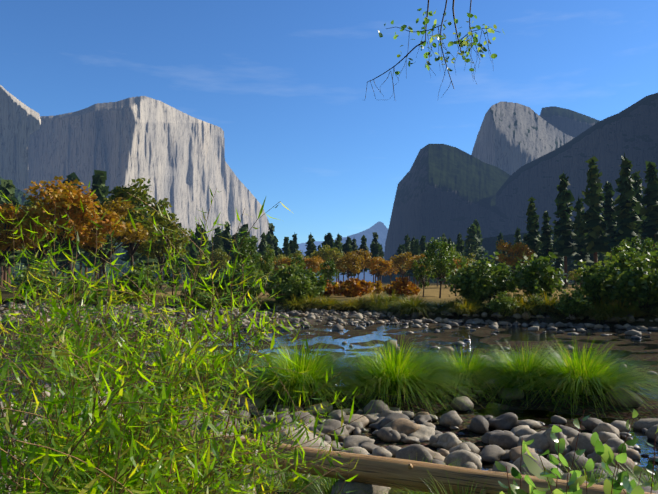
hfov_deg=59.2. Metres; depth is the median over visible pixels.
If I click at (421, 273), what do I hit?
alder
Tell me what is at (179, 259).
conifer
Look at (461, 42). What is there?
overhanging branch leaves
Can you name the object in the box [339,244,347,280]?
conifer
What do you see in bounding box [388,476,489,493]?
bank grass tuft
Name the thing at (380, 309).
grass
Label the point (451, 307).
grass
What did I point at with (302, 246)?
mountain ridge
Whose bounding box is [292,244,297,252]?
conifer
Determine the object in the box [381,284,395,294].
red bush
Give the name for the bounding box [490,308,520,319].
grass
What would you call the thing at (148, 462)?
foreground willow bush
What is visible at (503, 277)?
willow shrub
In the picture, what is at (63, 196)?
oak
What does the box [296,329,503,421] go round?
sedge tussock
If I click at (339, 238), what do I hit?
conifer
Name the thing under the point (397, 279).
red bush
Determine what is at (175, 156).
el capitan cliff
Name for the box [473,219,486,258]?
conifer
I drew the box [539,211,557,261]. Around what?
pine
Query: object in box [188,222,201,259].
conifer
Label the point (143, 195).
oak
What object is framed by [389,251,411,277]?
oak
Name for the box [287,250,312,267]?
oak
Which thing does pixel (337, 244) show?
conifer
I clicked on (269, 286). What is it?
willow shrub
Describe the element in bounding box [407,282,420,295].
red bush
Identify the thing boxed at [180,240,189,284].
conifer
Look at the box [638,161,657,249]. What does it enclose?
pine
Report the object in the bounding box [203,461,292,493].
bank grass tuft
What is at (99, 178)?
conifer
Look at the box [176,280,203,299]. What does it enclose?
willow shrub
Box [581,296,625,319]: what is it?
grass
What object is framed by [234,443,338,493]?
bank grass tuft
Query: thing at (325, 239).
conifer
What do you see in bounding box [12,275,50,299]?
willow shrub
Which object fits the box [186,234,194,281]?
conifer
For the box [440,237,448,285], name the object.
conifer
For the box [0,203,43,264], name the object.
oak
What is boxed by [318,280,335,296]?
red bush
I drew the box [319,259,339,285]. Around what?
alder
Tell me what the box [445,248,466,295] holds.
alder
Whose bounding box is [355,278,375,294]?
red bush
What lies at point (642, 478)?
grass tuft
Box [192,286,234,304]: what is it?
grass
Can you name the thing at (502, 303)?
willow shrub
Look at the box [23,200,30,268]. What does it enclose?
conifer
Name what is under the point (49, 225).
oak
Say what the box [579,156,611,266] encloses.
pine
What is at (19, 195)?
trees
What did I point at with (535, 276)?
willow shrub
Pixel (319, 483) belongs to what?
bank grass tuft
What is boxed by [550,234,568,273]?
conifer
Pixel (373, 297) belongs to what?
grass
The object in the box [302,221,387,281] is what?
distant spire ridge
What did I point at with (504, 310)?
grass
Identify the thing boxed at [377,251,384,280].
conifer
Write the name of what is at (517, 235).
pine
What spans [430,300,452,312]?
grass
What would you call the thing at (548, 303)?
grass
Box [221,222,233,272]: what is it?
conifer
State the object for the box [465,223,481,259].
conifer
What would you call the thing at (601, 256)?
conifer
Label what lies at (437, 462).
bank grass tuft
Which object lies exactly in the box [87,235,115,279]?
conifer
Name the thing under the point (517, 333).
river water
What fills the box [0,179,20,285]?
conifer
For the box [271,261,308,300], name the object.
willow shrub
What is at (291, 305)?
grass
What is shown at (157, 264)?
conifer
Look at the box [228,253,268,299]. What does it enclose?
tree
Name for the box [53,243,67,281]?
conifer
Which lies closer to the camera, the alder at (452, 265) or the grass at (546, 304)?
the grass at (546, 304)
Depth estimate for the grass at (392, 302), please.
40.76 m
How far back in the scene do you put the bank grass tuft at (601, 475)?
7.11 m
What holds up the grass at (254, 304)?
on the terrain at (431, 293)
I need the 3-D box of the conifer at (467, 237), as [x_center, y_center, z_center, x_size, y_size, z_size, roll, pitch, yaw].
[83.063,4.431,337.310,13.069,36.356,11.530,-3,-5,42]
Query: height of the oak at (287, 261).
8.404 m
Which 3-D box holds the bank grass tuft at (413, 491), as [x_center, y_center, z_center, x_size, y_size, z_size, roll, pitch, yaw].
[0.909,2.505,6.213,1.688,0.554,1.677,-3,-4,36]
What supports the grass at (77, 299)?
on the terrain at (431, 293)
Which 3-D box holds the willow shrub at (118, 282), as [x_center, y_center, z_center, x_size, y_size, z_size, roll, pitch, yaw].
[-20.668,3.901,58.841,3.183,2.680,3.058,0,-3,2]
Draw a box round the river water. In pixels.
[0,322,657,470]
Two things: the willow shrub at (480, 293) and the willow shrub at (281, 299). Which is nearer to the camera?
the willow shrub at (480, 293)
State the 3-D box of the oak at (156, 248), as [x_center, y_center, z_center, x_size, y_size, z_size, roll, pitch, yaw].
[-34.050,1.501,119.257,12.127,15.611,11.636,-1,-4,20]
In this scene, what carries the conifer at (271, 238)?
on the terrain at (431, 293)
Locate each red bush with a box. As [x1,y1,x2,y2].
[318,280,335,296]
[332,283,344,295]
[335,278,365,296]
[336,278,361,296]
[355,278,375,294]
[373,281,385,293]
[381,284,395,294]
[386,277,399,285]
[387,277,416,297]
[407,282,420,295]
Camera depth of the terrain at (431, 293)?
22.70 m
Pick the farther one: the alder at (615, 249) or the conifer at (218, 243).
the conifer at (218, 243)
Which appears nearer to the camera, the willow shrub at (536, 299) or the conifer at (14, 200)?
the willow shrub at (536, 299)
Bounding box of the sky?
[0,0,657,248]
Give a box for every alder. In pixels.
[162,258,184,297]
[188,251,211,285]
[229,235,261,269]
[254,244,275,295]
[286,255,304,272]
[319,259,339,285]
[410,250,433,296]
[421,237,456,297]
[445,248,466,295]
[607,241,635,259]
[630,236,657,261]
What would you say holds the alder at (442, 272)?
on the terrain at (431, 293)
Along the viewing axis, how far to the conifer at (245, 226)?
308.78 m
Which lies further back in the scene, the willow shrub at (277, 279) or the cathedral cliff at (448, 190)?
the cathedral cliff at (448, 190)
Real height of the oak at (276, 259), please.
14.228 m
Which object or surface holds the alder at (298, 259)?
on the terrain at (431, 293)
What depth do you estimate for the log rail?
5.52 m
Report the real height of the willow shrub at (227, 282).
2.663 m
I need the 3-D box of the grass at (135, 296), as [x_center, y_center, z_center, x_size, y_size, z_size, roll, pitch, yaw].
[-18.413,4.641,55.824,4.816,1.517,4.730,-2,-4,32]
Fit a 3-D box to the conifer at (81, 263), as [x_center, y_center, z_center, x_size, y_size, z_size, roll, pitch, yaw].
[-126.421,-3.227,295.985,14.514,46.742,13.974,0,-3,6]
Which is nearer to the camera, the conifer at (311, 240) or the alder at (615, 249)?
the alder at (615, 249)
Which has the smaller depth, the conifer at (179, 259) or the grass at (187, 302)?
the grass at (187, 302)
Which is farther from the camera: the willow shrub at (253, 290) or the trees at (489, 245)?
the trees at (489, 245)
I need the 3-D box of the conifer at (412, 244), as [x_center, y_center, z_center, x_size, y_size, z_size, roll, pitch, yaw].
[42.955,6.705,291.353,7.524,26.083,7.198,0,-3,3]
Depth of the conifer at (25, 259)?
177.01 m
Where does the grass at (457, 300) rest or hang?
on the terrain at (431, 293)
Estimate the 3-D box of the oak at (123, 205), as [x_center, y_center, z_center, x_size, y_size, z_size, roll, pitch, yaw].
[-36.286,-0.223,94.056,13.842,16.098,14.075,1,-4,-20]
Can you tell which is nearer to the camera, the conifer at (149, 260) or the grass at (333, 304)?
the grass at (333, 304)
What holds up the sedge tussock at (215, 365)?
on the terrain at (431, 293)
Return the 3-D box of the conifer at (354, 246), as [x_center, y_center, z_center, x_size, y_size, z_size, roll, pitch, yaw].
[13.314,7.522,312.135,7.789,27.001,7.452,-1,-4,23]
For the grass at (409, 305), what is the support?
on the terrain at (431, 293)
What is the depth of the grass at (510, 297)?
37.48 m
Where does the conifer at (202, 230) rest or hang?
on the terrain at (431, 293)
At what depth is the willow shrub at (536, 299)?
35.82 m
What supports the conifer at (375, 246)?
on the terrain at (431, 293)
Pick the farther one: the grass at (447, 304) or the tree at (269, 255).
the tree at (269, 255)
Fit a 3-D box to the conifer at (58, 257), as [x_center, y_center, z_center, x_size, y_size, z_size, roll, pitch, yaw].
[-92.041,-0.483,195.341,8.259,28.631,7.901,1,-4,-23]
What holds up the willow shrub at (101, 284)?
on the terrain at (431, 293)
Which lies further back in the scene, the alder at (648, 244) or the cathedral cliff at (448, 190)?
the cathedral cliff at (448, 190)
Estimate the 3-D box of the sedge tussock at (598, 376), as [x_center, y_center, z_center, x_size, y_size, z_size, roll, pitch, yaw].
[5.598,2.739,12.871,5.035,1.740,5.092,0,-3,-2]
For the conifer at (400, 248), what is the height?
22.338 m
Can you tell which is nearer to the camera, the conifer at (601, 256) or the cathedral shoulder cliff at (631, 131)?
the conifer at (601, 256)
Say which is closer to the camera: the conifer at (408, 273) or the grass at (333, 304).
the grass at (333, 304)
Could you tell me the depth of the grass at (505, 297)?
38.23 m
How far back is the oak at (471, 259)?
190.32 m
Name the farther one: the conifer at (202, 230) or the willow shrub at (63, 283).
the conifer at (202, 230)
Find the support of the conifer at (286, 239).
on the terrain at (431, 293)
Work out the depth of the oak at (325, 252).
236.87 m
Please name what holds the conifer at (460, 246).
on the terrain at (431, 293)
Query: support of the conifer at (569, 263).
on the terrain at (431, 293)
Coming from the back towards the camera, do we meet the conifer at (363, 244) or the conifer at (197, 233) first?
the conifer at (363, 244)
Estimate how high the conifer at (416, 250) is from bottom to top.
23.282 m
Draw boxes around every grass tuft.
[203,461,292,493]
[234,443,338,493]
[256,448,409,493]
[281,441,374,493]
[385,450,459,493]
[385,471,506,493]
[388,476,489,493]
[396,460,479,492]
[526,454,638,484]
[588,457,657,486]
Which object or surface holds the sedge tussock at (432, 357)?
on the terrain at (431, 293)
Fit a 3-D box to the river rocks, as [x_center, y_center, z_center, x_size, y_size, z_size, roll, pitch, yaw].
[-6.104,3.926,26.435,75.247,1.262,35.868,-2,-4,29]
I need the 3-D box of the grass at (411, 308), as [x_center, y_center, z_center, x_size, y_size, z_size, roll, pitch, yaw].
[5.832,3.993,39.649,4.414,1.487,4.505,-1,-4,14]
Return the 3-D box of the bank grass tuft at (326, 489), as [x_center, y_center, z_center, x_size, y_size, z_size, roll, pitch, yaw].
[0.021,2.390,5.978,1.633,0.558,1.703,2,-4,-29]
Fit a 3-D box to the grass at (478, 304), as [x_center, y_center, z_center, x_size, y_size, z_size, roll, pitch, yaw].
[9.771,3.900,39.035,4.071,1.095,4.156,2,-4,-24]
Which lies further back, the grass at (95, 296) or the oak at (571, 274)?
the oak at (571, 274)
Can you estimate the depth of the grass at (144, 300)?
54.02 m
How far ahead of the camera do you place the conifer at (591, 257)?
296.86 m
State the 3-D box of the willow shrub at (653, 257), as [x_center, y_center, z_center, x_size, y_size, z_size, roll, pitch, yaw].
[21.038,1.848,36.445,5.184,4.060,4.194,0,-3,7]
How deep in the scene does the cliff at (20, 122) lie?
2389.66 m
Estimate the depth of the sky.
64875.53 m
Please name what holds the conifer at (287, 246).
on the terrain at (431, 293)
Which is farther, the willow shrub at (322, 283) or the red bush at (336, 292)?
the red bush at (336, 292)
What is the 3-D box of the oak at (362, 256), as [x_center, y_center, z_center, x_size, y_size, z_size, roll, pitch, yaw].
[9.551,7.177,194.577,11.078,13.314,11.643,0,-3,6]
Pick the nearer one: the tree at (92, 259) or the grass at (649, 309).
the grass at (649, 309)
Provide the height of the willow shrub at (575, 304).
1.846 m
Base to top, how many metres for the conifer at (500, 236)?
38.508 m
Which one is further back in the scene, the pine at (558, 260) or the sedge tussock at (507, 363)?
the pine at (558, 260)
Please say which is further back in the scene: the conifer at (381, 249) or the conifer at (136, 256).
the conifer at (381, 249)
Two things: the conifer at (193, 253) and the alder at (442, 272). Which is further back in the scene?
the conifer at (193, 253)
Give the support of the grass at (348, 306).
on the terrain at (431, 293)
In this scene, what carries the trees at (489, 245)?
on the terrain at (431, 293)
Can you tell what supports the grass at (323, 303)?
on the terrain at (431, 293)
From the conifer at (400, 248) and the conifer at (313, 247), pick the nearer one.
the conifer at (313, 247)
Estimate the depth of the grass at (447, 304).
39.18 m
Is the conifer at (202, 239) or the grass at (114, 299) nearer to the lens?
the grass at (114, 299)
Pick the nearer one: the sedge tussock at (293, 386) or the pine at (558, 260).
the sedge tussock at (293, 386)
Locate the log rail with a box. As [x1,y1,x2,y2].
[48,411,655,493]
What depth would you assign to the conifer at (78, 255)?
230.28 m
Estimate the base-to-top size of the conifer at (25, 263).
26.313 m
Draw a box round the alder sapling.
[495,409,657,493]
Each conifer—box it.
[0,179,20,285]
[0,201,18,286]
[0,266,2,284]
[3,195,24,286]
[15,252,42,267]
[22,200,50,261]
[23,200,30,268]
[45,239,64,275]
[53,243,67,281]
[62,172,80,282]
[63,246,84,276]
[76,251,85,277]
[79,170,112,278]
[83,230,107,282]
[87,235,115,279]
[118,210,142,261]
[137,216,157,267]
[152,238,164,278]
[164,229,171,271]
[171,223,187,266]
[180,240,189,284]
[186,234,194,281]
[186,238,199,270]
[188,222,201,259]
[198,235,210,275]
[201,226,209,280]
[210,227,219,254]
[213,229,225,275]
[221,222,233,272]
[228,233,239,265]
[239,223,249,240]
[239,227,247,250]
[257,232,267,271]
[266,223,278,276]
[270,241,279,274]
[282,237,289,253]
[284,242,289,256]
[289,240,293,252]
[292,233,298,252]
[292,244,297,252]
[304,233,315,257]
[309,242,317,273]
[321,234,326,271]
[325,233,334,247]
[332,240,342,280]
[336,233,345,282]
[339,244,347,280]
[343,236,352,271]
[350,238,358,278]
[359,235,369,279]
[370,232,380,282]
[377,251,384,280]
[380,245,384,281]
[396,244,404,276]
[404,233,411,280]
[405,251,412,280]
[408,236,414,283]
[409,239,420,285]
[419,235,426,254]
[425,242,431,285]
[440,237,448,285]
[454,233,465,272]
[464,226,476,252]
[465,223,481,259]
[467,244,475,260]
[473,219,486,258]
[494,231,504,265]
[494,243,501,265]
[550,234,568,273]
[567,256,574,282]
[587,253,598,271]
[597,252,606,265]
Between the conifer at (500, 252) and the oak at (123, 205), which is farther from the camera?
the conifer at (500, 252)
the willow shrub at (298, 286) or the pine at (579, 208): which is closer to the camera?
the willow shrub at (298, 286)
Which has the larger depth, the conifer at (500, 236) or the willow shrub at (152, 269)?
the conifer at (500, 236)
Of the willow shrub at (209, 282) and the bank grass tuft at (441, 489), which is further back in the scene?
the willow shrub at (209, 282)
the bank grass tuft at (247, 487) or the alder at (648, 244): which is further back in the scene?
the alder at (648, 244)
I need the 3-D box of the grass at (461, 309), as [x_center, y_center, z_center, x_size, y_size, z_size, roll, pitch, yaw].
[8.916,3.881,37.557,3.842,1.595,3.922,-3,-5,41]
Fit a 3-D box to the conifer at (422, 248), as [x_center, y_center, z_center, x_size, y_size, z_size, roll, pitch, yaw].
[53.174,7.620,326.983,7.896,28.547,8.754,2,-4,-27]
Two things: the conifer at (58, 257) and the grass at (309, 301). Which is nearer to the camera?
the grass at (309, 301)
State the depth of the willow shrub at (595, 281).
35.31 m
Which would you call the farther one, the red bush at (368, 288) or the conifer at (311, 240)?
the conifer at (311, 240)
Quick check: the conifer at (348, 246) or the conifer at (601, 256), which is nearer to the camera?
the conifer at (348, 246)
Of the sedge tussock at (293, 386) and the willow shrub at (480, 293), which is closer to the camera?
the sedge tussock at (293, 386)
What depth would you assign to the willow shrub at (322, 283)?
47.29 m
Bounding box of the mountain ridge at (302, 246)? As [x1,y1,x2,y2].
[281,237,344,251]
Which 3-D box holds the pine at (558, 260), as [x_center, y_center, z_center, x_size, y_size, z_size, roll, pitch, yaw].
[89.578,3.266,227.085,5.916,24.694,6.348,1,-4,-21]
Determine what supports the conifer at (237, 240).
on the terrain at (431, 293)
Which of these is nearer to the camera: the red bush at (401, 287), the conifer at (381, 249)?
the red bush at (401, 287)
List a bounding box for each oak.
[0,199,65,269]
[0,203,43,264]
[22,176,124,278]
[80,197,149,291]
[102,177,180,271]
[135,220,193,289]
[199,248,230,275]
[262,248,285,276]
[273,257,300,273]
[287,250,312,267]
[302,256,329,275]
[310,244,343,264]
[334,252,361,279]
[344,249,371,278]
[363,256,393,280]
[379,261,398,283]
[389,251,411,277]
[404,254,432,287]
[441,257,467,287]
[455,253,476,264]
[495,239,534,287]
[568,269,582,285]
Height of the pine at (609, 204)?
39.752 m
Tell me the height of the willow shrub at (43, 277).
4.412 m
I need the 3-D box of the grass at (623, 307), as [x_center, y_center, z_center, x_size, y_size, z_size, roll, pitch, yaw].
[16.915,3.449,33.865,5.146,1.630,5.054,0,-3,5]
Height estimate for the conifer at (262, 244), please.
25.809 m
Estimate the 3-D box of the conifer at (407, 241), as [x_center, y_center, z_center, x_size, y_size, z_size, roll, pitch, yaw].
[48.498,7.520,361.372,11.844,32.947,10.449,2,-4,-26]
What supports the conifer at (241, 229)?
on the terrain at (431, 293)
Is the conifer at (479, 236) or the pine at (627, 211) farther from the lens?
the conifer at (479, 236)
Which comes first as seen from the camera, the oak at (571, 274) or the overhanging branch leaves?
the overhanging branch leaves
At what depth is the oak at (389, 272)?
229.79 m
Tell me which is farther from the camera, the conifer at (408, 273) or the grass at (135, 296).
the conifer at (408, 273)
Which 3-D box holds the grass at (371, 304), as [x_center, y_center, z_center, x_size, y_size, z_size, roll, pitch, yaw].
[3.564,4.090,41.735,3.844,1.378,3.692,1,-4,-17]
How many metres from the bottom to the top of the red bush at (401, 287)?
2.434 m
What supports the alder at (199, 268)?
on the terrain at (431, 293)
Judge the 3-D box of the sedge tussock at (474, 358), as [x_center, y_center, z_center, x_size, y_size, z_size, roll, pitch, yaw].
[3.208,2.874,13.752,3.999,1.336,4.026,0,-3,-2]
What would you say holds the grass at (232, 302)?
on the terrain at (431, 293)
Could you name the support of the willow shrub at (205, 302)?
on the terrain at (431, 293)
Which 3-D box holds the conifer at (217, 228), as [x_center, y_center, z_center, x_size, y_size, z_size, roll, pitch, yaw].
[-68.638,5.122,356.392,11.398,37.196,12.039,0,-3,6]
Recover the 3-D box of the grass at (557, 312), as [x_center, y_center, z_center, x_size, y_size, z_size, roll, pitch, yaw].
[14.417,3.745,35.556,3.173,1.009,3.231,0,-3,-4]
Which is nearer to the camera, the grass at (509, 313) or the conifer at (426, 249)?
the grass at (509, 313)
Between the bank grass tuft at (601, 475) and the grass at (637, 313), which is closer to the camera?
the bank grass tuft at (601, 475)
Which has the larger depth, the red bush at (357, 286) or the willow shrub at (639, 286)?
the red bush at (357, 286)
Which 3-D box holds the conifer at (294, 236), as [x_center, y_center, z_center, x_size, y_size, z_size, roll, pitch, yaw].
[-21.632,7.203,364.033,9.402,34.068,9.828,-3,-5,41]
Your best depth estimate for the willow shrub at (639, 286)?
33.04 m
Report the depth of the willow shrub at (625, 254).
37.00 m
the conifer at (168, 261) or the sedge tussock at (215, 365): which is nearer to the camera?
the sedge tussock at (215, 365)
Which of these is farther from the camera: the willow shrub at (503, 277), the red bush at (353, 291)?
the red bush at (353, 291)
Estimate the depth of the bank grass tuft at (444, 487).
4.87 m
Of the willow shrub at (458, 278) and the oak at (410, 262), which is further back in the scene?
the oak at (410, 262)
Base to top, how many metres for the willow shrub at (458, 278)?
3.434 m
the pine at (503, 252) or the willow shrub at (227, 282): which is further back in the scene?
the pine at (503, 252)
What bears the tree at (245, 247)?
on the terrain at (431, 293)
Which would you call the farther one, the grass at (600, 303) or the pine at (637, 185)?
the pine at (637, 185)
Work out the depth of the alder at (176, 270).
59.08 m
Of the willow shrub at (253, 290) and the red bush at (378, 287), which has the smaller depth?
the willow shrub at (253, 290)
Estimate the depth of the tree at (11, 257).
193.93 m
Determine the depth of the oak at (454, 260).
149.23 m
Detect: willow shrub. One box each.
[11,263,52,287]
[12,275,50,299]
[18,260,63,299]
[55,278,67,296]
[63,278,85,295]
[89,278,113,293]
[113,274,126,293]
[115,260,162,294]
[131,264,163,291]
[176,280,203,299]
[192,291,218,309]
[198,270,227,294]
[218,271,237,297]
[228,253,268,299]
[229,272,260,300]
[258,267,292,292]
[261,273,286,300]
[267,284,290,304]
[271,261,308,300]
[281,274,322,300]
[288,268,329,297]
[439,258,504,302]
[457,265,501,302]
[471,252,517,302]
[485,291,519,316]
[503,250,571,300]
[527,293,548,313]
[551,287,594,317]
[570,256,622,304]
[599,237,655,300]
[599,252,657,315]
[600,248,657,304]
[643,245,657,272]
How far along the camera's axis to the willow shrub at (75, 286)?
63.63 m
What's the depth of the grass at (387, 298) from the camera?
42.03 m
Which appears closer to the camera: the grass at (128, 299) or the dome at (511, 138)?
the grass at (128, 299)
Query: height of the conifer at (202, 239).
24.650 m
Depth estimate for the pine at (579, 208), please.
201.91 m
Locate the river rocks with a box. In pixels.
[0,302,657,493]
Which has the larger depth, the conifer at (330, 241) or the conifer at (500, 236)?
the conifer at (500, 236)
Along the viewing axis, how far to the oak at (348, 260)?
148.96 m
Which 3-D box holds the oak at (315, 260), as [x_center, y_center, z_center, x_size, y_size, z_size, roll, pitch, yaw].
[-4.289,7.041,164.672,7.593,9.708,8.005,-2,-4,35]
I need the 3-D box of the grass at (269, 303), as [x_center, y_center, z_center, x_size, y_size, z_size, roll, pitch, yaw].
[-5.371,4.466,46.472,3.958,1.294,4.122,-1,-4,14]
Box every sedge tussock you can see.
[150,342,268,393]
[205,332,406,423]
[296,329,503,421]
[404,348,451,389]
[413,339,542,406]
[446,339,606,415]
[477,333,657,420]
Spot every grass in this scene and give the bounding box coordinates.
[69,294,87,303]
[80,287,109,302]
[97,297,131,303]
[104,288,140,303]
[124,290,158,301]
[134,296,158,302]
[172,296,197,307]
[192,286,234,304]
[217,300,242,306]
[234,297,275,309]
[237,295,276,310]
[270,294,317,311]
[292,292,325,307]
[305,295,338,308]
[306,295,351,310]
[328,297,369,309]
[343,296,372,309]
[355,291,388,305]
[357,296,390,310]
[369,289,413,304]
[369,302,402,313]
[377,299,399,308]
[378,290,441,317]
[384,295,434,315]
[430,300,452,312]
[433,298,456,308]
[439,294,489,317]
[442,301,461,311]
[447,296,479,305]
[465,298,489,309]
[478,290,540,313]
[479,294,524,317]
[483,287,525,312]
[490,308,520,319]
[491,296,557,320]
[515,291,555,313]
[524,290,560,313]
[546,303,576,316]
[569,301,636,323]
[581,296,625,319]
[582,296,657,318]
[624,305,657,318]
[627,303,657,317]
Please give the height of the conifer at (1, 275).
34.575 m
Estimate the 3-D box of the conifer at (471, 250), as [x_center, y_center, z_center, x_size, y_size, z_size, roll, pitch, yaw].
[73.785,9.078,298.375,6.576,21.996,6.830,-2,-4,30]
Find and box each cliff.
[0,85,40,194]
[28,96,268,250]
[384,144,511,260]
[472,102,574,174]
[496,92,657,233]
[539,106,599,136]
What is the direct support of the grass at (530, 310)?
on the terrain at (431, 293)
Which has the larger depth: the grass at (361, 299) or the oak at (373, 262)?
the oak at (373, 262)
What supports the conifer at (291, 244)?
on the terrain at (431, 293)
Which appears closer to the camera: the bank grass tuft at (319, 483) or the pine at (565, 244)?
the bank grass tuft at (319, 483)
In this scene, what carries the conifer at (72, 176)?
on the terrain at (431, 293)
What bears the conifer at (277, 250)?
on the terrain at (431, 293)
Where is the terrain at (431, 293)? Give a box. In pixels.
[0,282,657,493]
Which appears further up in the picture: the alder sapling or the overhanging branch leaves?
the overhanging branch leaves
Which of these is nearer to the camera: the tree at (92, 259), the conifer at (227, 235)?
the tree at (92, 259)
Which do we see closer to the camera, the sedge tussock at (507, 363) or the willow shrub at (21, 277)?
the sedge tussock at (507, 363)
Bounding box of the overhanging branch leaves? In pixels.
[365,0,504,100]
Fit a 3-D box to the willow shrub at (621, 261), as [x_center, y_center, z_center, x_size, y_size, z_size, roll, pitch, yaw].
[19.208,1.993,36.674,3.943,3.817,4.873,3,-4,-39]
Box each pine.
[501,241,510,273]
[514,226,521,269]
[523,197,543,259]
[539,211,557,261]
[550,171,580,286]
[551,227,563,285]
[570,197,593,285]
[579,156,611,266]
[600,181,616,258]
[606,152,644,252]
[629,170,652,253]
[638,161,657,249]
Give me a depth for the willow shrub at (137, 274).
56.09 m
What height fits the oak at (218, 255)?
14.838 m
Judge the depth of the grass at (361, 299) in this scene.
42.55 m
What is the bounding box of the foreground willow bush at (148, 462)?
[0,182,373,493]
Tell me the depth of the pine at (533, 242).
176.34 m

